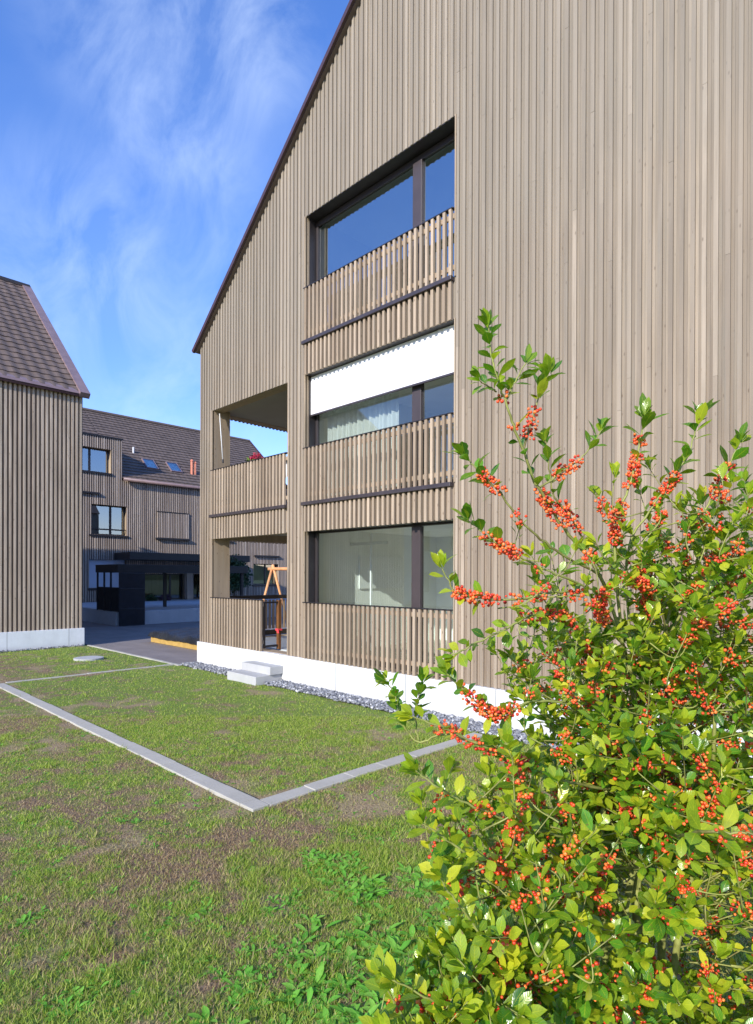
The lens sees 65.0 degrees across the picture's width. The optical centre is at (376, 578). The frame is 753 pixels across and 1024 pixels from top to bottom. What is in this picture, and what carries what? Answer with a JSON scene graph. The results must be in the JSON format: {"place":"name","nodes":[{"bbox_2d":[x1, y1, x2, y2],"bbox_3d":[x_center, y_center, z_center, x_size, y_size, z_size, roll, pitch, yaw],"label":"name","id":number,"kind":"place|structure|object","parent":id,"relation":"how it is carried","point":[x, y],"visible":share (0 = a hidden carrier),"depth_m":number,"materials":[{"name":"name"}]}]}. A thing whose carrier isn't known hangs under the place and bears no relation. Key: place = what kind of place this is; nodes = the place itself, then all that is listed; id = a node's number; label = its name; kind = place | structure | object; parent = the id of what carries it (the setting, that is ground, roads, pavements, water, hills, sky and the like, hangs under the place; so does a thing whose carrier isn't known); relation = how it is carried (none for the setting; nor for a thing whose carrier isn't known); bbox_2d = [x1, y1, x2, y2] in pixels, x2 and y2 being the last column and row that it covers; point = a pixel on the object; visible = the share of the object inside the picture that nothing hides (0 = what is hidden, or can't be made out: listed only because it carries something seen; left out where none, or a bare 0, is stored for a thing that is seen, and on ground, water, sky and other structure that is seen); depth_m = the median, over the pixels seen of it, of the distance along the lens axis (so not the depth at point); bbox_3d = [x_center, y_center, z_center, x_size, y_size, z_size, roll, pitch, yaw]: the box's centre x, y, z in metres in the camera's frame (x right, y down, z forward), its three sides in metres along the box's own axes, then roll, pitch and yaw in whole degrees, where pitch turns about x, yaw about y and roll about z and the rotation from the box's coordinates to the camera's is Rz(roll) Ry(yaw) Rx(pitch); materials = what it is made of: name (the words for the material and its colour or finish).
{"place":"outdoors","nodes":[
{"label":"outdoors","id":0,"kind":"place"},
{"bbox_2d":[0,644,83,651],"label":"gravel","id":1,"kind":"structure","parent":0,"point":[37,648],"depth_m":15.97,"materials":[{"name":"grey gravel"}]},
{"bbox_2d":[0,0,348,483],"label":"sky","id":2,"kind":"structure","parent":0,"point":[141,141],"materials":[{"name":"blue"}]},
{"bbox_2d":[82,617,286,663],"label":"asphalt courtyard","id":3,"kind":"structure","parent":0,"point":[134,639],"depth_m":18.40,"materials":[{"name":"grey asphalt"}]},
{"bbox_2d":[96,564,247,625],"bbox_3d":[-8.938,0.671,26.340,2.405,2.455,6.010,0,0,45],"label":"bicycle shelter","id":4,"kind":"object","parent":3,"relation":"on","point":[125,599],"visible":0.94,"depth_m":24.01,"materials":[{"name":"black metal"}]},
{"bbox_2d":[82,598,286,625],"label":"courtyard platform","id":5,"kind":"structure","parent":3,"relation":"on","point":[177,611],"depth_m":25.71,"materials":[{"name":"concrete"}]},
{"bbox_2d":[145,594,158,600],"bbox_3d":[-12.002,1.109,31.550,0.438,0.516,0.776,0,0,45],"label":"shrub","id":6,"kind":"object","parent":5,"relation":"on","point":[150,597],"visible":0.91,"depth_m":31.47,"materials":[{"name":"green plant"}]},
{"bbox_2d":[158,594,171,600],"bbox_3d":[-11.474,1.099,32.103,0.476,0.537,0.802,0,0,45],"label":"shrub","id":7,"kind":"object","parent":5,"relation":"on","point":[169,597],"visible":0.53,"depth_m":32.06,"materials":[{"name":"green plant"}]},
{"bbox_2d":[230,554,253,595],"bbox_3d":[-8.045,-0.077,33.891,2.094,2.696,1.956,0,0,45],"label":"tree","id":8,"kind":"object","parent":5,"relation":"on","point":[234,582],"visible":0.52,"depth_m":33.53,"materials":[{"name":"green plant"}]},
{"bbox_2d":[147,627,286,649],"bbox_3d":[-4.327,1.759,17.646,4.240,0.382,3.240,0,0,45],"label":"covered sandbox","id":9,"kind":"object","parent":3,"relation":"on","point":[188,637],"visible":0.2,"depth_m":17.18,"materials":[{"name":"yellow wood"}]},
{"bbox_2d":[263,564,286,619],"bbox_3d":[-2.345,0.757,18.954,2.780,2.424,2.075,0,0,27],"label":"swing frame","id":10,"kind":"object","parent":3,"relation":"on","point":[273,568],"visible":0.22,"depth_m":19.43,"materials":[{"name":"beige wood"}]},
{"bbox_2d":[0,645,752,1023],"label":"lawn","id":11,"kind":"structure","parent":0,"point":[144,689],"depth_m":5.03,"materials":[{"name":"plant"}]},
{"bbox_2d":[73,656,103,660],"bbox_3d":[-6.904,1.937,14.190,0.657,0.070,0.657,0,0,45],"label":"utility cover","id":12,"kind":"object","parent":11,"relation":"on","point":[88,658],"visible":0.93,"depth_m":14.02,"materials":[{"name":"concrete"}]},
{"bbox_2d":[0,724,752,1023],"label":"weeds","id":13,"kind":"object","parent":11,"relation":"on","point":[361,989],"visible":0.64,"depth_m":3.21,"materials":[{"name":"green plant"}]},
{"bbox_2d":[358,307,752,1023],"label":"berry bush","id":14,"kind":"object","parent":11,"relation":"on","point":[690,815],"visible":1,"depth_m":1.35,"materials":[{"name":"green plant"}]},
{"bbox_2d":[180,661,750,792],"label":"gravel","id":15,"kind":"structure","parent":0,"point":[379,705],"depth_m":9.37,"materials":[{"name":"grey gravel"}]},
{"label":"ground","id":16,"kind":"structure","parent":0,"visible":0},
{"bbox_2d":[0,276,89,651],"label":"timber house","id":17,"kind":"structure","parent":16,"relation":"on","point":[44,391],"depth_m":16.33,"materials":[{"name":"wood"}]},
{"bbox_2d":[6,664,174,682],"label":"kerb","id":18,"kind":"structure","parent":16,"relation":"on","point":[87,673],"depth_m":12.03,"materials":[{"name":"concrete"}]},
{"bbox_2d":[87,645,180,665],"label":"kerb","id":19,"kind":"structure","parent":16,"relation":"on","point":[135,655],"depth_m":14.82,"materials":[{"name":"concrete"}]},
{"bbox_2d":[0,683,268,811],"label":"kerb","id":20,"kind":"structure","parent":16,"relation":"on","point":[236,797],"depth_m":6.44,"materials":[{"name":"concrete"}]},
{"bbox_2d":[82,407,286,601],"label":"timber row house","id":21,"kind":"structure","parent":16,"relation":"on","point":[140,491],"depth_m":33.51,"materials":[{"name":"brown wood"}]},
{"bbox_2d":[82,447,111,474],"bbox_3d":[-14.665,-6.007,30.067,0.440,1.330,2.250,0,0,45],"label":"window","id":22,"kind":"structure","parent":21,"relation":"in","point":[89,449],"depth_m":30.29,"materials":[{"name":"brown metal"}]},
{"bbox_2d":[89,504,128,537],"bbox_3d":[-13.971,-2.967,30.787,0.440,1.650,1.950,0,0,45],"label":"window","id":23,"kind":"structure","parent":21,"relation":"in","point":[92,534],"depth_m":30.98,"materials":[{"name":"brown metal"}]},
{"bbox_2d":[145,574,182,600],"bbox_3d":[-11.837,0.524,32.966,0.440,1.530,2.450,0,0,45],"label":"window","id":24,"kind":"structure","parent":21,"relation":"in","point":[181,598],"depth_m":33.38,"materials":[{"name":"brown metal"}]},
{"bbox_2d":[252,564,279,585],"bbox_3d":[-7.122,-0.200,37.726,0.440,1.420,2.050,0,0,45],"label":"window","id":25,"kind":"structure","parent":21,"relation":"in","point":[253,564],"depth_m":37.88,"materials":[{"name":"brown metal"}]},
{"bbox_2d":[227,660,282,685],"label":"entrance steps","id":26,"kind":"structure","parent":16,"relation":"on","point":[253,672],"depth_m":11.21,"materials":[{"name":"concrete"}]},
{"bbox_2d":[260,732,481,806],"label":"kerb","id":27,"kind":"structure","parent":16,"relation":"on","point":[285,796],"depth_m":5.94,"materials":[{"name":"concrete"}]},
{"bbox_2d":[192,0,752,777],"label":"apartment building","id":28,"kind":"structure","parent":16,"relation":"on","point":[568,184],"depth_m":8.32,"materials":[{"name":"brown wood"}]},
{"bbox_2d":[246,452,261,461],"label":"potted flowers","id":29,"kind":"object","parent":28,"relation":"on","point":[253,456],"visible":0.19,"depth_m":14.12,"materials":[{"name":"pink plant"}]},
{"bbox_2d":[315,522,452,675],"bbox_3d":[0.069,0.308,9.845,3.376,2.309,0.085,0,0,45],"label":"window","id":30,"kind":"structure","parent":28,"relation":"in","point":[417,564],"depth_m":9.25,"materials":[{"name":"metal"}]},
{"bbox_2d":[315,384,453,497],"bbox_3d":[0.079,-2.549,9.837,3.376,2.314,0.085,0,0,45],"label":"window","id":31,"kind":"structure","parent":28,"relation":"in","point":[417,391],"depth_m":9.23,"materials":[{"name":"metal"}]},
{"bbox_2d":[316,132,454,290],"bbox_3d":[0.088,-5.469,9.828,3.376,2.274,0.085,0,0,45],"label":"window","id":32,"kind":"structure","parent":28,"relation":"in","point":[417,164],"depth_m":9.28,"materials":[{"name":"metal"}]}
]}

